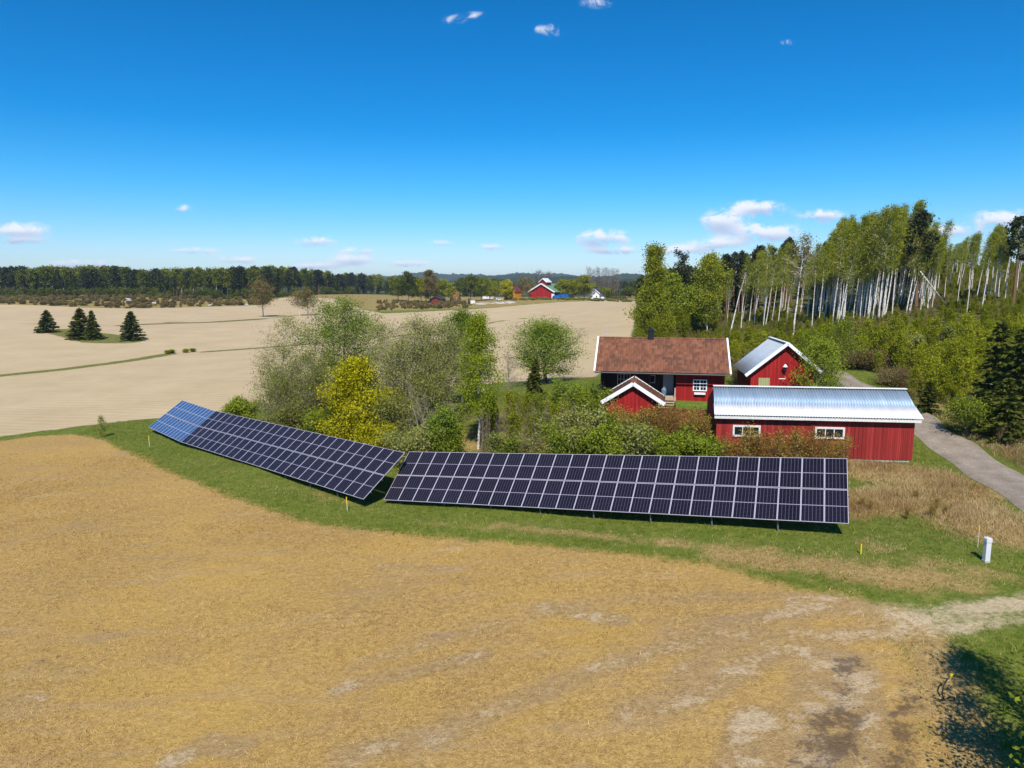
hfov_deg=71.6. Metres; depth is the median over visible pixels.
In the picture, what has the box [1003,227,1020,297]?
tall birch
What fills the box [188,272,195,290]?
birch tree
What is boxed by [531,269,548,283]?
bare tree
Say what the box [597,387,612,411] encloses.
green shrub
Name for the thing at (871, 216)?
tall birch
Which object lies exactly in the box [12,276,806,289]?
hills
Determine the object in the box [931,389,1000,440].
bush
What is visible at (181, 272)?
birch tree
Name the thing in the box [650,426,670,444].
green shrub
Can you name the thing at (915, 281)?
tall birch
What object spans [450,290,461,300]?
ochre house
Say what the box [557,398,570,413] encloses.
young birch
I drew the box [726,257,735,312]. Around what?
pine tree
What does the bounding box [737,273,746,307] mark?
spruce tree
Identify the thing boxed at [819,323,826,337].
young birch
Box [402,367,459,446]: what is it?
bush
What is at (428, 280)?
farm tree
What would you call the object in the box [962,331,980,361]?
young birch
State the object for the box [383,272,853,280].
hills
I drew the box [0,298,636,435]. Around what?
ploughed field
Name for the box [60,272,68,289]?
birch tree
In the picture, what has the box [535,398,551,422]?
green shrub
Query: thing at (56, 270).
birch tree
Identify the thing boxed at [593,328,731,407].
cottage
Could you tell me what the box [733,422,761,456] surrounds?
twig shrub
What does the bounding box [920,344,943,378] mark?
young birch
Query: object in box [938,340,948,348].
young birch
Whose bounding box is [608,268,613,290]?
poplar
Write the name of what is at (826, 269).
tall birch
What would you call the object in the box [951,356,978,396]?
young birch
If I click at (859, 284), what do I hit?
tall birch
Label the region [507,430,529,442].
green shrub
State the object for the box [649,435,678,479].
green shrub
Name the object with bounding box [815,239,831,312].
tall birch
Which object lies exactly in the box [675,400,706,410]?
lawn terrace
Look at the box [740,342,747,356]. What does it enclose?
young birch
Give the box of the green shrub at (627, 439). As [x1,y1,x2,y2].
[609,425,641,454]
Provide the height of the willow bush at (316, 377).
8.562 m
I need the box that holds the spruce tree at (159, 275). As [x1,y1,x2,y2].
[156,270,165,292]
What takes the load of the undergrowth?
on the hillside
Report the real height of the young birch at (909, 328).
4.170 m
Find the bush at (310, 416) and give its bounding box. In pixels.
[295,407,341,437]
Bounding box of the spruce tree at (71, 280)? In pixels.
[68,270,75,289]
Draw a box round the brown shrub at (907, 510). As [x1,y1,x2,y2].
[903,506,911,518]
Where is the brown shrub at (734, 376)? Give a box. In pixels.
[729,367,736,384]
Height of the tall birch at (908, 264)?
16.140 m
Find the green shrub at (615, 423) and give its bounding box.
[604,413,621,434]
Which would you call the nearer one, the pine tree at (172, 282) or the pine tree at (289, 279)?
the pine tree at (172, 282)
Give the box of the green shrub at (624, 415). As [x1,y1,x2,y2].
[617,409,633,424]
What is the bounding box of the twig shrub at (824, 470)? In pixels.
[815,454,829,492]
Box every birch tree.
[5,272,12,287]
[10,271,18,287]
[14,268,28,284]
[15,272,24,290]
[23,268,36,288]
[28,268,37,287]
[38,265,52,286]
[46,265,54,280]
[51,266,58,290]
[59,267,68,285]
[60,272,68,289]
[74,265,83,278]
[99,267,107,287]
[106,265,117,287]
[117,267,128,286]
[135,269,147,288]
[159,274,167,287]
[172,266,181,295]
[175,274,185,290]
[178,270,186,289]
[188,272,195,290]
[192,272,202,288]
[195,267,203,286]
[200,270,208,287]
[205,273,211,288]
[206,268,212,288]
[208,266,222,288]
[218,267,225,287]
[219,269,232,293]
[224,268,235,286]
[245,268,256,288]
[252,269,262,291]
[268,265,277,292]
[280,268,287,289]
[291,270,300,284]
[297,274,308,286]
[301,268,309,286]
[306,275,311,288]
[368,275,373,288]
[452,308,509,449]
[622,241,680,331]
[654,268,688,317]
[678,283,705,325]
[690,250,734,330]
[785,335,850,388]
[787,315,874,385]
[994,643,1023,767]
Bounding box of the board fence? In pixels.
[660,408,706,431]
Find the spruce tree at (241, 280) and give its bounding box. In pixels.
[238,276,244,295]
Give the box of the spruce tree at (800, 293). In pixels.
[792,268,806,298]
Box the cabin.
[430,296,445,302]
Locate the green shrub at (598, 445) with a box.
[582,420,626,481]
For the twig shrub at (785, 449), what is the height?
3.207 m
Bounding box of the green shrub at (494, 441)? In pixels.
[482,429,513,478]
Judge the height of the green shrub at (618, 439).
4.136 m
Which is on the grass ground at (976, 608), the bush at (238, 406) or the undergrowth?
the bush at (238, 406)
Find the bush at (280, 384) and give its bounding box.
[259,367,308,421]
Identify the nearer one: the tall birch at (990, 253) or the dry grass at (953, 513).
the dry grass at (953, 513)
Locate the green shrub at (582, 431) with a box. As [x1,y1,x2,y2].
[558,418,606,453]
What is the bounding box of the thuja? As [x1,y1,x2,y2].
[525,359,543,393]
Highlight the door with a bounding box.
[663,375,673,393]
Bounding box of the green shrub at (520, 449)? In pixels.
[512,437,528,452]
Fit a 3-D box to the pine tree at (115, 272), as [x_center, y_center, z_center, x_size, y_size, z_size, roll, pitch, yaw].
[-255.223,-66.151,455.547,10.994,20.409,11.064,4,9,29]
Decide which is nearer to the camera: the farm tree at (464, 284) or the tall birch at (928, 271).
the tall birch at (928, 271)
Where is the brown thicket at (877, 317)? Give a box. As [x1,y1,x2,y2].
[673,263,1022,337]
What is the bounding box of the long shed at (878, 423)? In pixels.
[707,385,923,461]
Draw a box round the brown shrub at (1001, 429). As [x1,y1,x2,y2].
[993,422,1011,442]
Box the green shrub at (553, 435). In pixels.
[544,426,587,453]
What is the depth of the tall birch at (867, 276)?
122.75 m
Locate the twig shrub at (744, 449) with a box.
[725,433,766,486]
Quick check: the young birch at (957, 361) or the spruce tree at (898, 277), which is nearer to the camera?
the young birch at (957, 361)
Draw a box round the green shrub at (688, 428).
[676,422,703,455]
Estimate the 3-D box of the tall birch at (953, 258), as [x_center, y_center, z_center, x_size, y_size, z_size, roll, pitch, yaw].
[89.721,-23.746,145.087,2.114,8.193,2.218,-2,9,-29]
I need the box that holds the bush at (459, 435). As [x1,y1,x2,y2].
[425,418,468,451]
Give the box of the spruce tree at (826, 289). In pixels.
[815,279,834,299]
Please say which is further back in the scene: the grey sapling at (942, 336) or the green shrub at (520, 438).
the grey sapling at (942, 336)
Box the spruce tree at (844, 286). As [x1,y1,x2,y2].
[838,277,850,294]
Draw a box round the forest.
[0,264,404,296]
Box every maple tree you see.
[305,352,411,442]
[498,279,514,299]
[554,278,575,295]
[564,278,578,296]
[575,274,595,297]
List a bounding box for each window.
[617,374,629,384]
[650,375,654,382]
[693,379,706,390]
[732,425,760,436]
[815,427,844,438]
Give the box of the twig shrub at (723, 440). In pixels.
[718,433,738,456]
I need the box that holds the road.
[820,368,1023,511]
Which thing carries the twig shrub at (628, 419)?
on the grass ground at (976, 608)
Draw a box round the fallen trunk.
[920,271,945,304]
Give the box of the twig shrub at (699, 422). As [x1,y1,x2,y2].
[685,408,713,435]
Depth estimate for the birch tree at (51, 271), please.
449.56 m
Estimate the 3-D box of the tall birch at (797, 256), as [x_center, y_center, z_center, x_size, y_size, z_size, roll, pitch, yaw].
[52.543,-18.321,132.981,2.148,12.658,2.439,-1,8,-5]
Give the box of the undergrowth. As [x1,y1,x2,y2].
[640,274,1023,425]
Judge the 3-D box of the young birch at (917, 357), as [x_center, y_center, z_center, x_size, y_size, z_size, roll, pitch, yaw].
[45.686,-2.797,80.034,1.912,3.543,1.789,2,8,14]
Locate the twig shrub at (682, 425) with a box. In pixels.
[676,418,692,435]
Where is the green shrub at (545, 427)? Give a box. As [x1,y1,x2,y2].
[539,418,557,453]
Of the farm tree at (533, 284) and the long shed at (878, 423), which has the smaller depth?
the long shed at (878, 423)
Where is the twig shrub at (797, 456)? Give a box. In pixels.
[775,445,807,488]
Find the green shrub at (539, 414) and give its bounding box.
[520,403,552,434]
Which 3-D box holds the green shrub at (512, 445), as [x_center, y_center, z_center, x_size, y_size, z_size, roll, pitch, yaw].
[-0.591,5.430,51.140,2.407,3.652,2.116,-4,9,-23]
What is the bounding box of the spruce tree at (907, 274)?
[901,261,920,284]
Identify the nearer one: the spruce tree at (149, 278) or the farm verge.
the farm verge
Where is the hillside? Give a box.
[635,268,1023,468]
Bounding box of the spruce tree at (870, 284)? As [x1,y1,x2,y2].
[858,275,881,293]
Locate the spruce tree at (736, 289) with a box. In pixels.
[728,278,741,312]
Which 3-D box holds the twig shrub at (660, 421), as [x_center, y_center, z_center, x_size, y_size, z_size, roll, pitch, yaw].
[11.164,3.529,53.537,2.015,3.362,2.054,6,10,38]
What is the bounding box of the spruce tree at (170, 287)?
[169,277,175,295]
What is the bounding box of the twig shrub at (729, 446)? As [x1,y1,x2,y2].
[720,440,741,456]
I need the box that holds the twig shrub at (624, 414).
[617,410,632,423]
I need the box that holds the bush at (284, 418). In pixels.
[262,396,323,428]
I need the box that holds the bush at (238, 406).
[219,393,269,418]
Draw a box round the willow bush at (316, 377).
[250,351,331,429]
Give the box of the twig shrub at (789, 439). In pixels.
[773,426,807,456]
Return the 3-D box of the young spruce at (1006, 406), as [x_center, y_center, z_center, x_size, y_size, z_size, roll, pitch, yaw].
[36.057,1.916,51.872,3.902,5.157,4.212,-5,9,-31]
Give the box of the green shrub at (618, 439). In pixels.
[606,424,643,454]
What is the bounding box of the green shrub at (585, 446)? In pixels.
[569,425,593,453]
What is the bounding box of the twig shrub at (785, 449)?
[773,437,791,456]
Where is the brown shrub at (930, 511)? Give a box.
[927,502,936,516]
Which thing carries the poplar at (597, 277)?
on the grass ground at (976, 608)
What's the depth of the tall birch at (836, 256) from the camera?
130.62 m
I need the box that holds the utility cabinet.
[981,537,992,562]
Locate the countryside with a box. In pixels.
[13,288,773,296]
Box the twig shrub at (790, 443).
[773,432,800,456]
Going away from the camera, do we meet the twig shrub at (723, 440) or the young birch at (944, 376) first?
the twig shrub at (723, 440)
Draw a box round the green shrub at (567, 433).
[543,420,585,480]
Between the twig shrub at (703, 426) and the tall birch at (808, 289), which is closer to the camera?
the twig shrub at (703, 426)
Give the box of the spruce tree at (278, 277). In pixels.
[274,268,283,292]
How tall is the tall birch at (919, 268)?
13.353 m
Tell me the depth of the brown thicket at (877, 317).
125.76 m
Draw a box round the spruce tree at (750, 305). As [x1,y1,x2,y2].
[745,281,762,310]
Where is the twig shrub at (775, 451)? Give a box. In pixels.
[745,428,788,458]
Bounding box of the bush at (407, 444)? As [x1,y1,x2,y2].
[374,421,435,468]
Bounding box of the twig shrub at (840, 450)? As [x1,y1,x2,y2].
[822,436,851,466]
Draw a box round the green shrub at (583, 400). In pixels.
[578,396,598,422]
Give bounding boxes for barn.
[527,278,564,298]
[733,337,822,387]
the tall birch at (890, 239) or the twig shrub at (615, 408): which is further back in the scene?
the tall birch at (890, 239)
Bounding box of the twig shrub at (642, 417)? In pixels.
[630,401,667,436]
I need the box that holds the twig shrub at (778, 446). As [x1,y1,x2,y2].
[760,437,787,455]
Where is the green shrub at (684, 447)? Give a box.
[669,434,702,484]
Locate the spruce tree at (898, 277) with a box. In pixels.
[880,261,908,291]
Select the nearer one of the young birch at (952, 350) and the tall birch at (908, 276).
the young birch at (952, 350)
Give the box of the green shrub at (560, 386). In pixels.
[549,376,570,405]
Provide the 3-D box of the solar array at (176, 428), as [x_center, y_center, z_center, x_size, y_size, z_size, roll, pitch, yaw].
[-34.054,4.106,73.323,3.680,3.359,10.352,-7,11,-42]
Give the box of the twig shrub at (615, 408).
[594,396,624,418]
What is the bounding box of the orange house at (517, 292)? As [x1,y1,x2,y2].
[504,286,521,299]
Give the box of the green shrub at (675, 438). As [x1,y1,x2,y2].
[668,431,687,455]
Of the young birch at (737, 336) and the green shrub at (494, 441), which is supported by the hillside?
the young birch at (737, 336)
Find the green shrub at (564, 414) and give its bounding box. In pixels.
[553,403,584,428]
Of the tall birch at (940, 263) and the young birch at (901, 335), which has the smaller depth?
the young birch at (901, 335)
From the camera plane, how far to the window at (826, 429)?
50.11 m
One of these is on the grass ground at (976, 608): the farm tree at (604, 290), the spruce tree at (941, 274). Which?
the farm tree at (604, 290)
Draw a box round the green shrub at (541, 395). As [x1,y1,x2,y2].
[531,387,550,411]
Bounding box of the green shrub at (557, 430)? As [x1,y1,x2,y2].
[549,420,564,449]
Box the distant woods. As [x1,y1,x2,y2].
[359,266,720,302]
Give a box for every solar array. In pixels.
[149,400,214,443]
[181,411,403,499]
[384,452,849,530]
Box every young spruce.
[915,381,943,414]
[967,390,997,432]
[968,320,1018,402]
[970,377,1023,445]
[975,328,1023,429]
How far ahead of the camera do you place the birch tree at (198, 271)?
449.73 m
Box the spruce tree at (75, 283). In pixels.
[73,275,78,289]
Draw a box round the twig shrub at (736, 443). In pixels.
[724,439,748,456]
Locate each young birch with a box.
[481,394,500,434]
[500,389,516,428]
[500,409,522,437]
[512,394,522,425]
[520,390,536,435]
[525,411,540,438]
[542,395,552,415]
[550,400,563,422]
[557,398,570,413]
[730,337,742,359]
[731,349,739,362]
[732,330,742,352]
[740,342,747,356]
[743,326,753,346]
[747,338,755,351]
[753,332,758,347]
[755,327,769,345]
[770,327,782,339]
[781,333,789,342]
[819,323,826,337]
[823,320,833,339]
[838,336,851,363]
[855,333,872,351]
[855,334,867,352]
[861,317,873,339]
[865,327,875,351]
[870,324,892,355]
[872,351,884,371]
[873,322,881,349]
[887,315,901,350]
[888,340,905,365]
[889,326,898,354]
[889,329,912,367]
[894,345,913,369]
[904,323,916,339]
[907,365,924,395]
[910,344,925,369]
[916,341,928,368]
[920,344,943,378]
[920,353,944,389]
[920,364,937,394]
[922,319,931,341]
[925,314,942,344]
[926,324,937,346]
[935,362,952,403]
[936,345,945,359]
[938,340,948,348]
[939,320,959,340]
[939,338,951,345]
[940,341,956,364]
[942,340,960,378]
[945,381,958,402]
[948,351,968,397]
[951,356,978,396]
[953,337,962,357]
[954,342,981,390]
[957,309,972,336]
[959,313,975,332]
[959,336,978,374]
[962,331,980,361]
[962,333,977,342]
[965,359,983,392]
[971,325,985,342]
[972,319,982,330]
[974,330,994,353]
[974,336,988,375]
[979,326,994,345]
[980,317,993,329]
[1009,319,1022,337]
[1012,312,1023,333]
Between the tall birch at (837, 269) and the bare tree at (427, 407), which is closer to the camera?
the bare tree at (427, 407)
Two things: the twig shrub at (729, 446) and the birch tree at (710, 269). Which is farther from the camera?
the birch tree at (710, 269)
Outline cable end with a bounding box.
[941,673,954,698]
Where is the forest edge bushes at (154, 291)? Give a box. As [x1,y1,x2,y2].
[0,286,359,298]
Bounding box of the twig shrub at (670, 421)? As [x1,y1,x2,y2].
[659,410,680,438]
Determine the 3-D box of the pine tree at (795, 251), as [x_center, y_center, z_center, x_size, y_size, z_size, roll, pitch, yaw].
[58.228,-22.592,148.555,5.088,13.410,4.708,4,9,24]
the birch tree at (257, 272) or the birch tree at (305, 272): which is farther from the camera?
the birch tree at (305, 272)
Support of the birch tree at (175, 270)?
on the grass ground at (976, 608)
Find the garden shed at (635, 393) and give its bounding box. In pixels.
[600,376,665,422]
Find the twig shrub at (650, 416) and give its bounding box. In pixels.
[636,405,668,435]
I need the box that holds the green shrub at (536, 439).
[522,434,547,450]
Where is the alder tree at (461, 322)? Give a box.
[435,304,489,404]
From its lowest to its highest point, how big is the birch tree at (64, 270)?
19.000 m
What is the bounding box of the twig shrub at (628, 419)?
[617,414,645,425]
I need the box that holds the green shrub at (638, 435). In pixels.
[604,414,661,454]
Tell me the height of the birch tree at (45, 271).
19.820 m
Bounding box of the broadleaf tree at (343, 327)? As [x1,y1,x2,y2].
[275,294,394,377]
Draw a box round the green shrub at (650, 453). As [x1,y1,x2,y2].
[643,437,662,454]
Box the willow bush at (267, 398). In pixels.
[245,376,303,423]
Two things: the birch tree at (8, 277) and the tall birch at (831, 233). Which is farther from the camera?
the birch tree at (8, 277)
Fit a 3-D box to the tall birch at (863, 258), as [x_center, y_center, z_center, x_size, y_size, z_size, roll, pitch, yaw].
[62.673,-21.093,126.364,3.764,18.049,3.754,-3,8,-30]
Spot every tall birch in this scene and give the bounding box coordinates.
[725,269,734,321]
[739,252,752,327]
[742,262,754,318]
[749,250,763,319]
[751,262,766,323]
[752,250,765,315]
[759,243,776,317]
[761,261,775,324]
[763,255,771,301]
[765,247,783,323]
[771,251,786,319]
[775,242,794,319]
[782,256,792,306]
[786,260,798,311]
[787,253,799,318]
[800,260,810,313]
[801,253,810,299]
[803,256,814,312]
[805,264,815,316]
[806,243,824,324]
[814,254,822,311]
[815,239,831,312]
[817,241,832,317]
[817,256,829,310]
[818,240,835,313]
[821,230,834,311]
[822,249,836,318]
[825,240,835,313]
[828,235,840,314]
[830,221,845,308]
[830,221,854,318]
[831,218,849,305]
[831,223,844,310]
[835,229,856,308]
[836,217,858,310]
[836,218,851,286]
[836,221,861,319]
[836,240,851,316]
[837,234,865,323]
[839,260,847,314]
[840,220,859,319]
[841,222,864,319]
[848,215,869,313]
[853,232,868,317]
[855,213,873,313]
[856,208,876,313]
[856,223,881,314]
[857,239,870,315]
[858,214,869,314]
[858,215,873,305]
[862,212,884,316]
[863,228,882,317]
[864,276,868,309]
[865,229,878,296]
[869,205,891,313]
[869,214,896,318]
[870,206,899,311]
[871,204,901,315]
[876,268,883,303]
[879,203,904,316]
[880,230,901,310]
[882,223,904,315]
[884,235,902,314]
[885,205,911,313]
[892,207,910,313]
[893,226,908,303]
[895,201,910,297]
[897,199,930,303]
[900,198,926,296]
[900,228,923,302]
[902,236,917,304]
[905,213,935,311]
[909,238,932,312]
[909,252,927,309]
[920,229,932,308]
[921,218,943,307]
[922,234,937,303]
[923,233,940,303]
[928,246,942,304]
[930,218,955,297]
[931,240,946,308]
[932,235,946,297]
[942,248,952,296]
[948,248,957,282]
[950,243,960,271]
[955,239,969,300]
[956,235,969,283]
[957,240,963,277]
[965,234,975,288]
[966,229,983,309]
[969,233,983,288]
[977,232,995,294]
[980,230,1000,305]
[984,224,1002,298]
[990,222,1006,292]
[992,240,1007,291]
[993,231,1008,296]
[995,227,1009,297]
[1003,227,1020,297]
[1014,226,1023,287]
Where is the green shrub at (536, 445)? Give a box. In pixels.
[519,431,550,453]
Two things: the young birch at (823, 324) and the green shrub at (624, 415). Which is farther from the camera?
the young birch at (823, 324)
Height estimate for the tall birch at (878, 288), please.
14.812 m
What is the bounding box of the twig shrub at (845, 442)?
[832,432,855,467]
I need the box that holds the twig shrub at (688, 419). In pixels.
[678,403,704,435]
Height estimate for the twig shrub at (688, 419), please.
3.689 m
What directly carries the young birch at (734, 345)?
on the hillside
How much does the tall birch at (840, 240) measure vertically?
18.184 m
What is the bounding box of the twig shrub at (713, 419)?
[695,412,714,441]
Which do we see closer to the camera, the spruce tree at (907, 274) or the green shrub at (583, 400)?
the green shrub at (583, 400)
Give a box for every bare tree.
[243,276,277,316]
[284,289,311,315]
[296,287,317,309]
[403,383,428,426]
[410,386,434,426]
[413,400,431,451]
[422,390,439,437]
[495,348,523,391]
[513,276,534,296]
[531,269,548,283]
[730,274,747,331]
[773,231,823,334]
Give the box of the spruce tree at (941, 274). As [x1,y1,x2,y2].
[937,249,949,278]
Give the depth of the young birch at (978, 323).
87.91 m
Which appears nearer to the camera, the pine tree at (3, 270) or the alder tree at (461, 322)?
the alder tree at (461, 322)
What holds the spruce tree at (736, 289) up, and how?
on the hillside
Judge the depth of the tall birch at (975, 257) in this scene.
130.93 m
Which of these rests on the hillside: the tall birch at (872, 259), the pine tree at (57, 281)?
the tall birch at (872, 259)
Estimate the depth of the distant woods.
653.44 m
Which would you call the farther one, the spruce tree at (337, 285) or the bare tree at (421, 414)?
the spruce tree at (337, 285)
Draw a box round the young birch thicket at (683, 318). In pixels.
[632,261,1023,349]
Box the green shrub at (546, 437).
[536,429,557,452]
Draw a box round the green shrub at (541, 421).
[528,412,566,445]
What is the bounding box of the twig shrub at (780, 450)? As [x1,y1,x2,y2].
[767,444,794,456]
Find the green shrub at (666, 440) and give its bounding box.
[655,430,690,484]
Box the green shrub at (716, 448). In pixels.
[681,431,727,485]
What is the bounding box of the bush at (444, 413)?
[417,402,465,451]
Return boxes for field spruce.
[33,310,59,333]
[64,308,90,340]
[83,310,105,340]
[119,311,146,341]
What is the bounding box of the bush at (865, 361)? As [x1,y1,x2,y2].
[835,345,898,370]
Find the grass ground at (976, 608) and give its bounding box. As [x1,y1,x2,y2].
[0,294,1023,767]
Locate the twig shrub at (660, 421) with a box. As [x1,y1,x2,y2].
[652,412,670,431]
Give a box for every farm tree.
[387,279,407,296]
[395,271,418,301]
[409,276,429,298]
[420,269,441,302]
[435,278,464,297]
[455,273,486,298]
[471,276,494,300]
[482,278,501,293]
[483,280,499,299]
[523,282,538,293]
[599,287,614,297]
[620,286,636,297]
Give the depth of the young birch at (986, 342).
75.04 m
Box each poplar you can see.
[593,266,599,288]
[595,268,602,288]
[600,268,605,286]
[602,267,608,297]
[605,270,610,287]
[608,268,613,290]
[612,269,617,294]
[614,269,620,294]
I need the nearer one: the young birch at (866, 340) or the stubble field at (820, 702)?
the stubble field at (820, 702)
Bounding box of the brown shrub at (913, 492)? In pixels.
[912,489,919,499]
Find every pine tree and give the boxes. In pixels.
[0,267,11,288]
[7,265,17,291]
[20,270,29,287]
[48,274,65,296]
[76,270,92,295]
[86,268,104,296]
[105,266,121,287]
[125,273,139,285]
[127,269,138,286]
[150,268,164,284]
[170,274,180,295]
[182,271,190,289]
[184,270,193,294]
[227,266,238,292]
[235,265,248,296]
[261,266,275,282]
[282,270,295,295]
[288,266,300,288]
[313,269,325,294]
[325,274,332,286]
[337,273,344,292]
[342,277,348,286]
[348,272,356,287]
[356,273,366,288]
[672,247,693,289]
[718,253,733,315]
[721,261,733,313]
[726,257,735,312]
[730,251,742,307]
[732,252,754,312]
[733,250,745,314]
[750,249,762,310]
[752,244,765,306]
[769,247,778,306]
[775,239,794,307]
[783,243,803,302]
[785,236,797,299]
[799,246,812,296]
[901,209,940,311]
[1003,215,1023,302]
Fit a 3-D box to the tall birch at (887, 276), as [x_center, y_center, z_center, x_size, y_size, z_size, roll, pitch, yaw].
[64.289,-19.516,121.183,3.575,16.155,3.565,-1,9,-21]
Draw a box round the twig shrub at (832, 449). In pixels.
[816,439,842,467]
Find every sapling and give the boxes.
[96,415,107,436]
[498,401,502,436]
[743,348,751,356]
[895,328,929,365]
[934,322,959,343]
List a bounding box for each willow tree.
[243,308,316,394]
[349,311,484,428]
[396,324,476,419]
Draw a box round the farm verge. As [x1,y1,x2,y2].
[511,297,632,301]
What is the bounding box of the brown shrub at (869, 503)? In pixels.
[867,499,874,508]
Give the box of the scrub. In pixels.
[0,293,471,310]
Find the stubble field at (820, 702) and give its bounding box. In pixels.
[0,434,961,767]
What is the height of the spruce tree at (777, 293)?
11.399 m
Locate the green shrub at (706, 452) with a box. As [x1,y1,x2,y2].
[686,433,714,484]
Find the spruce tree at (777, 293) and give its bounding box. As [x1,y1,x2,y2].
[771,272,783,300]
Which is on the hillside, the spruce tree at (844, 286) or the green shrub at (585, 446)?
the spruce tree at (844, 286)
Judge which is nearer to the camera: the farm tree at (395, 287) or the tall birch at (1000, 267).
the tall birch at (1000, 267)
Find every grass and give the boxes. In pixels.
[187,397,1023,767]
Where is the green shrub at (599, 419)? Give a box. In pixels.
[567,402,612,430]
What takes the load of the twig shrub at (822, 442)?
on the grass ground at (976, 608)
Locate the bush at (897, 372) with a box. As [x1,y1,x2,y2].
[868,362,922,387]
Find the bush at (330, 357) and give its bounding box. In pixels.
[286,345,340,414]
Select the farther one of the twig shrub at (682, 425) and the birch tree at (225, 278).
the birch tree at (225, 278)
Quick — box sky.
[0,0,1023,276]
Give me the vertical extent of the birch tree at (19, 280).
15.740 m
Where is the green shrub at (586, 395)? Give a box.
[569,383,593,411]
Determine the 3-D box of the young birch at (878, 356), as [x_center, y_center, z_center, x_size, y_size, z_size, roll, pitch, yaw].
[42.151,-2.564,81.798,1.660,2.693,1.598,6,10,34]
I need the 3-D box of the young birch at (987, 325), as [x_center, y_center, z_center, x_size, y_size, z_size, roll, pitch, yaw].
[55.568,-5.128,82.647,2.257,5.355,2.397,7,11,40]
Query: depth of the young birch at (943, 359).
75.57 m
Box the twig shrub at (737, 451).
[717,441,742,478]
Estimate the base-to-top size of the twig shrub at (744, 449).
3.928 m
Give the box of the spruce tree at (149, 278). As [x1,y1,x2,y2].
[146,272,153,288]
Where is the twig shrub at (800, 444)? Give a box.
[787,426,819,457]
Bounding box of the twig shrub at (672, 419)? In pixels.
[649,402,684,434]
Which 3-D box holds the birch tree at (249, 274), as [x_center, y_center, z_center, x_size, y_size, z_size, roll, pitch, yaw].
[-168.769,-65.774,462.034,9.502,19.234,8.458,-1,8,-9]
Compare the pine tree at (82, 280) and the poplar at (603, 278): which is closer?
the pine tree at (82, 280)
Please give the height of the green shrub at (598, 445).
4.723 m
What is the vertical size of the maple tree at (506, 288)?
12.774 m
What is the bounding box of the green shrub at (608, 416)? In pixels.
[594,409,615,434]
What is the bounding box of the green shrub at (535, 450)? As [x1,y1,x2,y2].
[526,436,552,453]
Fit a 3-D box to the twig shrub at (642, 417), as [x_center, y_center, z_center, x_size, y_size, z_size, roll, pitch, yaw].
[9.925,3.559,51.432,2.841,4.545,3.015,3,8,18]
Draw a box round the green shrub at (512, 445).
[491,435,521,478]
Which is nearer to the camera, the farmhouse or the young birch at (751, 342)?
the young birch at (751, 342)
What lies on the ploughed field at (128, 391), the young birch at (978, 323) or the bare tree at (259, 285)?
the bare tree at (259, 285)
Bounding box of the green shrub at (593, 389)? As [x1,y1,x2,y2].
[584,382,600,408]
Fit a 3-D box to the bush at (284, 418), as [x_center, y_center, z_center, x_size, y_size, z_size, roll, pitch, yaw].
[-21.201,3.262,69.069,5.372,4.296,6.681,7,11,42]
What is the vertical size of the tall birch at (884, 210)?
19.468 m
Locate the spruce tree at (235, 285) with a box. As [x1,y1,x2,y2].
[230,268,240,297]
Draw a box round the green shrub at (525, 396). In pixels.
[521,391,534,413]
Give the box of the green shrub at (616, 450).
[604,431,631,482]
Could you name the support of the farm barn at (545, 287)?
on the grass ground at (976, 608)
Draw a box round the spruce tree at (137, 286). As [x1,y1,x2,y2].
[134,273,140,288]
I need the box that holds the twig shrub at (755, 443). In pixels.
[747,427,778,456]
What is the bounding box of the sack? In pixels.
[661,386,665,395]
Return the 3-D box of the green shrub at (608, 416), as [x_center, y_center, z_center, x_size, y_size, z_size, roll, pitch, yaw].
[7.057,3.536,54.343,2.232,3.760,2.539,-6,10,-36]
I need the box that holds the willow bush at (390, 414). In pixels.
[345,375,414,446]
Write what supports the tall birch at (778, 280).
on the hillside
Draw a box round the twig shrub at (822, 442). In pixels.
[796,427,837,458]
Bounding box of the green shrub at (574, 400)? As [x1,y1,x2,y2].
[559,387,580,411]
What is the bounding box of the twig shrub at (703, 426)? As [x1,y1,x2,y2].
[694,412,714,441]
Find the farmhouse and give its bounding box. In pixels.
[589,288,603,298]
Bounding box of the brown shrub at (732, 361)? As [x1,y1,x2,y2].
[728,353,742,382]
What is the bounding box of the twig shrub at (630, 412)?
[620,407,641,419]
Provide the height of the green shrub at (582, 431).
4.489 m
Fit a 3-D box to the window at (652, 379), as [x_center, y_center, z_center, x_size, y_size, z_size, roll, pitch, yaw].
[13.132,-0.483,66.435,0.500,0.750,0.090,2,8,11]
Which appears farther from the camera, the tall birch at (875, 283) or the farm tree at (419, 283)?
the farm tree at (419, 283)
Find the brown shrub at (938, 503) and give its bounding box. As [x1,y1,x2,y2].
[933,496,941,505]
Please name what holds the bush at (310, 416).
on the grass ground at (976, 608)
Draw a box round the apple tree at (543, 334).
[500,313,594,383]
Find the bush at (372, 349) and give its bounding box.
[357,330,417,414]
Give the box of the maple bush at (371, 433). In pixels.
[347,419,398,462]
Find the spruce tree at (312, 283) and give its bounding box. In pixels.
[309,272,314,293]
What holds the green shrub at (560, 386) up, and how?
on the grass ground at (976, 608)
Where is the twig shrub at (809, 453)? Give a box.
[797,440,831,457]
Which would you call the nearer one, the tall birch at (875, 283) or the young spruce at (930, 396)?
the young spruce at (930, 396)
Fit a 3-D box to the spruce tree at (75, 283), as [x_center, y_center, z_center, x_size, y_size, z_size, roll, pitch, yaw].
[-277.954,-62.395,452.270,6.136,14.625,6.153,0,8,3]
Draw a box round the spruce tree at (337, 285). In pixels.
[335,274,341,293]

